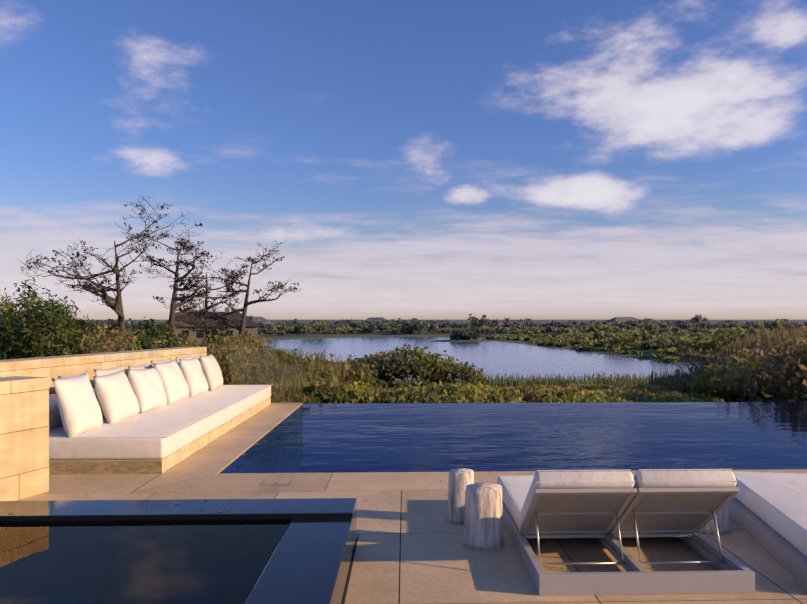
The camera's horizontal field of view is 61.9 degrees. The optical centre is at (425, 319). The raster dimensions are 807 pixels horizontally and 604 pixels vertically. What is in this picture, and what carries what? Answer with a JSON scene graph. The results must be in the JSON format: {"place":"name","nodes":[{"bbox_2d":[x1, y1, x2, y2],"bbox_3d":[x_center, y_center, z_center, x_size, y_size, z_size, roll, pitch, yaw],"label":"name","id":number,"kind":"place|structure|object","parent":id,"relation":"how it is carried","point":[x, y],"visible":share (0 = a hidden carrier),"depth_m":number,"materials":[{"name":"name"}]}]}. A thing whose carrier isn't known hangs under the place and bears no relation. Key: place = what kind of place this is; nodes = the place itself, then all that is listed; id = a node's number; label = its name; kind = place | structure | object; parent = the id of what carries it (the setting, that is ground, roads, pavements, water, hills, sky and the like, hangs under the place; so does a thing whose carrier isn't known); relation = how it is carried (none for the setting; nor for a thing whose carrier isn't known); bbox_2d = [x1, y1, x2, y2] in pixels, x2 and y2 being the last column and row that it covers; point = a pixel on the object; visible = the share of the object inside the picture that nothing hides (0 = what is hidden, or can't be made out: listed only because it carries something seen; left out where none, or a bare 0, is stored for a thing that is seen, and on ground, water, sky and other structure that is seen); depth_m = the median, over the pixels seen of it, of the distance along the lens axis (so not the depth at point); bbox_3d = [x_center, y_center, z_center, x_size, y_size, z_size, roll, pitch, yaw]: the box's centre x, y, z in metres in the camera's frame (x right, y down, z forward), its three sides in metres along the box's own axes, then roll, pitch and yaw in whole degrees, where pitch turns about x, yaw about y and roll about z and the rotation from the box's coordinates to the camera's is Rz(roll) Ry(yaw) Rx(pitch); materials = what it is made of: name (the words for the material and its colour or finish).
{"place":"outdoors","nodes":[
{"label":"outdoors","id":0,"kind":"place"},
{"bbox_2d":[0,376,48,500],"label":"stone wall","id":1,"kind":"structure","parent":0,"point":[24,451],"depth_m":6.62,"materials":[{"name":"beige stone"}]},
{"bbox_2d":[0,347,206,393],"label":"wall","id":2,"kind":"structure","parent":0,"point":[28,365],"depth_m":10.39,"materials":[{"name":"beige stone"}]},
{"bbox_2d":[208,349,302,402],"bbox_3d":[-3.530,1.188,13.976,1.941,1.150,0.012,0,0,-2],"label":"glass balustrade","id":3,"kind":"object","parent":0,"point":[255,357],"visible":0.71,"depth_m":13.98,"materials":[{"name":"clear glass"}]},
{"bbox_2d":[248,317,270,321],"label":"house roof","id":4,"kind":"object","parent":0,"point":[259,319],"visible":0.36,"depth_m":414.45,"materials":[{"name":"grey"}]},
{"bbox_2d":[365,317,388,321],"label":"house roof","id":5,"kind":"object","parent":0,"point":[376,319],"visible":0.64,"depth_m":466.96,"materials":[{"name":"grey"}]},
{"bbox_2d":[0,0,806,319],"label":"sky","id":6,"kind":"structure","parent":0,"point":[418,159],"materials":[{"name":"blue"}]},
{"bbox_2d":[17,404,806,603],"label":"deck paving","id":7,"kind":"structure","parent":0,"point":[441,563],"depth_m":5.34,"materials":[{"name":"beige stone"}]},
{"bbox_2d":[49,397,270,472],"bbox_3d":[-4.491,1.686,10.774,2.761,0.153,6.268,0,0,-2],"label":"bench base","id":8,"kind":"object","parent":7,"relation":"on","point":[176,457],"depth_m":9.23,"materials":[{"name":"stone"}]},
{"bbox_2d":[49,460,161,474],"bbox_3d":[-4.390,1.688,7.636,2.760,0.150,0.012,0,0,-2],"label":"bench base","id":9,"kind":"object","parent":8,"relation":"attached to","point":[101,467],"visible":0.56,"depth_m":7.65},
{"bbox_2d":[49,385,270,459],"bbox_3d":[-4.464,1.481,10.764,2.747,0.257,6.230,0,0,-2],"label":"seat cushion","id":10,"kind":"object","parent":8,"relation":"on","point":[169,419],"visible":0.71,"depth_m":8.45,"materials":[{"name":"white fabric"}]},
{"bbox_2d":[49,387,97,428],"bbox_3d":[-4.677,1.213,10.689,1.106,0.300,6.224,0,0,9],"label":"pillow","id":11,"kind":"object","parent":10,"relation":"on","point":[55,420],"depth_m":8.41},
{"bbox_2d":[58,371,90,382],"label":"pillow","id":12,"kind":"object","parent":10,"relation":"on","point":[75,375],"visible":0.04,"depth_m":8.64,"materials":[{"name":"beige fabric"}]},
{"bbox_2d":[51,373,102,437],"bbox_3d":[-4.166,1.030,8.112,0.340,0.715,0.873,0,0,-2],"label":"sofa pillow","id":13,"kind":"object","parent":10,"relation":"on","point":[79,408],"visible":0.98,"depth_m":7.88,"materials":[{"name":"white fabric"}]},
{"bbox_2d":[94,365,122,417],"bbox_3d":[-4.434,1.025,9.583,0.256,0.695,0.834,0,0,-2],"label":"pillow","id":14,"kind":"object","parent":10,"relation":"on","point":[99,372],"visible":0.12,"depth_m":9.38,"materials":[{"name":"beige fabric"}]},
{"bbox_2d":[93,370,139,423],"bbox_3d":[-4.159,1.053,9.128,0.362,0.680,0.883,0,0,-2],"label":"sofa pillow","id":15,"kind":"object","parent":10,"relation":"on","point":[118,400],"visible":1,"depth_m":8.88,"materials":[{"name":"white fabric"}]},
{"bbox_2d":[128,363,148,369],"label":"pillow","id":16,"kind":"object","parent":10,"relation":"on","point":[143,366],"visible":0.12,"depth_m":10.54,"materials":[{"name":"beige fabric"}]},
{"bbox_2d":[127,367,166,412],"bbox_3d":[-4.160,1.058,10.147,0.380,0.681,0.919,0,0,-2],"label":"sofa pillow","id":17,"kind":"object","parent":10,"relation":"on","point":[147,387],"visible":0.85,"depth_m":9.91,"materials":[{"name":"white fabric"}]},
{"bbox_2d":[151,358,170,366],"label":"pillow","id":18,"kind":"object","parent":10,"relation":"on","point":[163,361],"visible":0.04,"depth_m":11.45,"materials":[{"name":"beige fabric"}]},
{"bbox_2d":[70,385,271,437],"bbox_3d":[-4.441,1.355,10.765,2.760,0.008,6.189,0,0,-2],"label":"cushion piping","id":19,"kind":"object","parent":10,"relation":"attached to","point":[162,437],"visible":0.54,"depth_m":7.71,"materials":[{"name":"white fabric"}]},
{"bbox_2d":[153,359,188,403],"bbox_3d":[-4.168,1.035,11.099,0.389,0.710,0.852,0,0,-2],"label":"sofa pillow","id":20,"kind":"object","parent":10,"relation":"on","point":[175,386],"visible":0.85,"depth_m":10.91,"materials":[{"name":"white fabric"}]},
{"bbox_2d":[175,355,191,366],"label":"pillow","id":21,"kind":"object","parent":10,"relation":"on","point":[186,357],"visible":0.12,"depth_m":12.37,"materials":[{"name":"beige fabric"}]},
{"bbox_2d":[179,357,207,396],"bbox_3d":[-4.168,1.040,12.153,0.339,0.698,0.879,0,0,-2],"label":"sofa pillow","id":22,"kind":"object","parent":10,"relation":"on","point":[194,376],"visible":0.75,"depth_m":11.90,"materials":[{"name":"white fabric"}]},
{"bbox_2d":[200,354,222,390],"bbox_3d":[-4.162,1.038,13.178,0.352,0.698,0.876,0,0,-2],"label":"sofa pillow","id":23,"kind":"object","parent":10,"relation":"on","point":[211,369],"visible":0.94,"depth_m":12.88,"materials":[{"name":"white fabric"}]},
{"bbox_2d":[0,498,356,603],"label":"hot tub edge","id":24,"kind":"object","parent":7,"relation":"on","point":[310,561],"visible":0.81,"depth_m":4.89,"materials":[{"name":"black tile"}]},
{"bbox_2d":[0,519,291,603],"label":"spa water","id":25,"kind":"structure","parent":24,"relation":"on","point":[149,562],"depth_m":4.09,"materials":[{"name":"black liquid"}]},
{"bbox_2d":[8,481,447,514],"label":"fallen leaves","id":26,"kind":"object","parent":7,"relation":"on","point":[227,510],"visible":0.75,"depth_m":5.09,"materials":[{"name":"brown plant"}]},
{"bbox_2d":[261,478,292,484],"bbox_3d":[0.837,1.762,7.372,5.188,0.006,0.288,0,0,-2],"label":"skimmer lid","id":27,"kind":"object","parent":7,"relation":"in","point":[278,481],"visible":0.5,"depth_m":7.29,"materials":[{"name":"beige stone"}]},
{"bbox_2d":[271,402,302,403],"bbox_3d":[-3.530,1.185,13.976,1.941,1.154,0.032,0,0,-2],"label":"pool edge","id":28,"kind":"object","parent":7,"relation":"on","point":[288,403],"visible":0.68,"depth_m":13.98,"materials":[{"name":"beige stone"}]},
{"bbox_2d":[447,468,473,523],"bbox_3d":[0.314,1.541,5.907,0.248,0.444,0.252,0,0,-2],"label":"stump table","id":29,"kind":"object","parent":7,"relation":"on","point":[460,480],"visible":0.73,"depth_m":5.80,"materials":[{"name":"white wood"}]},
{"bbox_2d":[463,483,503,550],"bbox_3d":[0.455,1.531,5.270,0.327,0.464,0.294,0,0,-2],"label":"stump table","id":30,"kind":"object","parent":7,"relation":"on","point":[483,525],"visible":1,"depth_m":5.15,"materials":[{"name":"white wood"}]},
{"bbox_2d":[502,499,754,595],"bbox_3d":[1.390,1.698,5.363,1.400,0.130,2.110,0,0,-2],"label":"lounge chair frame","id":31,"kind":"object","parent":7,"relation":"on","point":[732,575],"visible":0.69,"depth_m":4.33,"materials":[{"name":"grey"}]},
{"bbox_2d":[497,476,533,529],"bbox_3d":[1.030,1.558,5.762,0.672,0.150,1.270,0,0,-2],"label":"lounger cushion","id":32,"kind":"object","parent":31,"relation":"on","point":[517,487],"visible":0.15,"depth_m":5.83,"materials":[{"name":"white fabric"}]},
{"bbox_2d":[498,475,533,512],"bbox_3d":[1.030,1.485,5.762,0.647,0.008,1.239,0,0,-2],"label":"cushion piping","id":33,"kind":"object","parent":32,"relation":"attached to","point":[509,493],"visible":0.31,"depth_m":5.87,"materials":[{"name":"white fabric"}]},
{"bbox_2d":[519,488,636,534],"bbox_3d":[1.060,1.380,4.797,0.682,0.503,0.654,0,0,-2],"label":"lounger back frame","id":34,"kind":"object","parent":31,"relation":"on","point":[631,492],"visible":0.75,"depth_m":4.64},
{"bbox_2d":[519,471,634,524],"bbox_3d":[1.059,1.304,4.823,0.672,0.553,0.689,0,0,-2],"label":"lounge chair cushion","id":35,"kind":"object","parent":34,"relation":"on","point":[619,478],"visible":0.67,"depth_m":4.50,"materials":[{"name":"white fabric"}]},
{"bbox_2d":[535,469,630,472],"bbox_3d":[1.058,1.255,4.853,0.647,0.478,0.633,0,0,-2],"label":"cushion piping","id":36,"kind":"object","parent":35,"relation":"attached to","point":[584,470],"visible":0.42,"depth_m":4.54,"materials":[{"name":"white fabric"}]},
{"bbox_2d":[536,481,635,482],"bbox_3d":[1.070,1.086,4.483,0.672,0.006,0.007,0,0,-2],"label":"cushion piping","id":37,"kind":"object","parent":35,"relation":"on","point":[583,482],"visible":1,"depth_m":4.48,"materials":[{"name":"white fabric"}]},
{"bbox_2d":[526,494,628,531],"bbox_3d":[1.060,1.381,4.796,0.606,0.440,0.582,0,0,-2],"label":"lounger backrest","id":38,"kind":"object","parent":34,"relation":"attached to","point":[575,503],"visible":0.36,"depth_m":4.76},
{"bbox_2d":[535,511,624,564],"bbox_3d":[1.064,1.516,4.670,0.602,0.326,0.155,0,0,-2],"label":"backrest support frame","id":39,"kind":"object","parent":31,"relation":"attached to","point":[582,563],"visible":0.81,"depth_m":4.61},
{"bbox_2d":[610,487,739,533],"bbox_3d":[1.754,1.380,4.819,0.682,0.503,0.654,0,0,-2],"label":"lounger back frame","id":40,"kind":"object","parent":31,"relation":"on","point":[732,492],"visible":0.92,"depth_m":4.66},
{"bbox_2d":[617,494,728,530],"bbox_3d":[1.754,1.381,4.817,0.606,0.440,0.582,0,0,-2],"label":"lounger backrest","id":41,"kind":"object","parent":40,"relation":"attached to","point":[675,502],"visible":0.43,"depth_m":4.78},
{"bbox_2d":[633,470,736,488],"bbox_3d":[1.753,1.304,4.844,0.672,0.553,0.689,0,0,-2],"label":"lounge chair cushion","id":42,"kind":"object","parent":40,"relation":"on","point":[714,475],"visible":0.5,"depth_m":4.52,"materials":[{"name":"white fabric"}]},
{"bbox_2d":[634,469,731,476],"bbox_3d":[1.752,1.255,4.874,0.647,0.478,0.633,0,0,-2],"label":"cushion piping","id":43,"kind":"object","parent":42,"relation":"attached to","point":[676,469],"visible":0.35,"depth_m":4.56,"materials":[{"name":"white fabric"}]},
{"bbox_2d":[640,481,737,481],"bbox_3d":[1.764,1.086,4.504,0.672,0.006,0.007,0,0,-2],"label":"lounger cushion seam","id":44,"kind":"object","parent":42,"relation":"on","point":[688,481],"visible":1,"depth_m":4.50,"materials":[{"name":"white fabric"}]},
{"bbox_2d":[632,510,724,563],"bbox_3d":[1.758,1.516,4.691,0.602,0.326,0.155,0,0,-2],"label":"backrest support frame","id":45,"kind":"object","parent":31,"relation":"attached to","point":[681,562],"visible":0.92,"depth_m":4.63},
{"bbox_2d":[700,503,729,534],"bbox_3d":[2.391,1.556,5.616,0.282,0.414,0.248,0,0,-2],"label":"stump table","id":46,"kind":"object","parent":7,"relation":"on","point":[722,517],"visible":0.17,"depth_m":5.51,"materials":[{"name":"grey wood"}]},
{"bbox_2d":[729,497,806,588],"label":"frame","id":47,"kind":"object","parent":7,"relation":"on","point":[790,558],"visible":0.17,"depth_m":5.05,"materials":[{"name":"grey"}]},
{"bbox_2d":[733,472,806,556],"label":"lounger cushion","id":48,"kind":"object","parent":47,"relation":"on","point":[785,493],"visible":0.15,"depth_m":5.48,"materials":[{"name":"white fabric"}]},
{"bbox_2d":[732,471,806,530],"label":"cushion piping","id":49,"kind":"object","parent":48,"relation":"attached to","point":[766,500],"visible":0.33,"depth_m":5.59,"materials":[{"name":"white fabric"}]},
{"bbox_2d":[85,320,806,402],"bbox_3d":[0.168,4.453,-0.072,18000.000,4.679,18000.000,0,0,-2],"label":"terrain","id":50,"kind":"structure","parent":0,"point":[379,333],"depth_m":252.16,"materials":[{"name":"green plant"}]},
{"bbox_2d":[0,277,387,403],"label":"scrub foliage","id":51,"kind":"object","parent":50,"relation":"on","point":[49,329],"visible":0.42,"depth_m":17.52,"materials":[{"name":"green plant"}]},
{"bbox_2d":[159,307,256,340],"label":"distant house walls","id":52,"kind":"structure","parent":50,"relation":"on","point":[178,330],"depth_m":143.93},
{"bbox_2d":[160,312,258,326],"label":"roof","id":53,"kind":"structure","parent":52,"relation":"on","point":[250,323],"depth_m":145.95,"materials":[{"name":"brown"}]},
{"bbox_2d":[182,330,246,337],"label":"distant house windows","id":54,"kind":"structure","parent":52,"relation":"in","point":[186,332],"depth_m":143.79,"materials":[{"name":"grey glass"}]},
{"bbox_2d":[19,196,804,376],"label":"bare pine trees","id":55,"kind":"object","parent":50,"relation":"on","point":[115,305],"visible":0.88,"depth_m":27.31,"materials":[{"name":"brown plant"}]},
{"bbox_2d":[70,314,806,362],"bbox_3d":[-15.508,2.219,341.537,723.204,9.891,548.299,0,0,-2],"label":"tree foliage","id":56,"kind":"object","parent":50,"relation":"on","point":[626,337],"visible":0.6,"depth_m":250.62,"materials":[{"name":"green plant"}]},
{"bbox_2d":[378,371,664,386],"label":"reeds","id":57,"kind":"object","parent":50,"relation":"on","point":[554,381],"visible":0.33,"depth_m":68.23,"materials":[{"name":"green plant"}]},
{"bbox_2d":[252,325,806,403],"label":"shrubs","id":58,"kind":"object","parent":50,"relation":"on","point":[753,367],"visible":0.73,"depth_m":21.63,"materials":[{"name":"green plant"}]},
{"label":"house walls","id":59,"kind":"object","parent":50,"relation":"on","visible":0},
{"bbox_2d":[607,317,639,320],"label":"house roof","id":60,"kind":"object","parent":59,"relation":"on","point":[623,319],"visible":0.73,"depth_m":456.48,"materials":[{"name":"grey"}]},
{"bbox_2d":[435,339,486,341],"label":"pond island ground","id":61,"kind":"structure","parent":0,"point":[461,340],"depth_m":203.27,"materials":[{"name":"green plant"}]},
{"bbox_2d":[262,337,699,383],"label":"lake water","id":62,"kind":"structure","parent":0,"point":[502,358],"depth_m":122.38,"materials":[{"name":"blue liquid"}]},
{"bbox_2d":[220,402,806,472],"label":"pool water","id":63,"kind":"structure","parent":0,"point":[387,437],"depth_m":10.03,"materials":[{"name":"blue liquid"}]}
]}

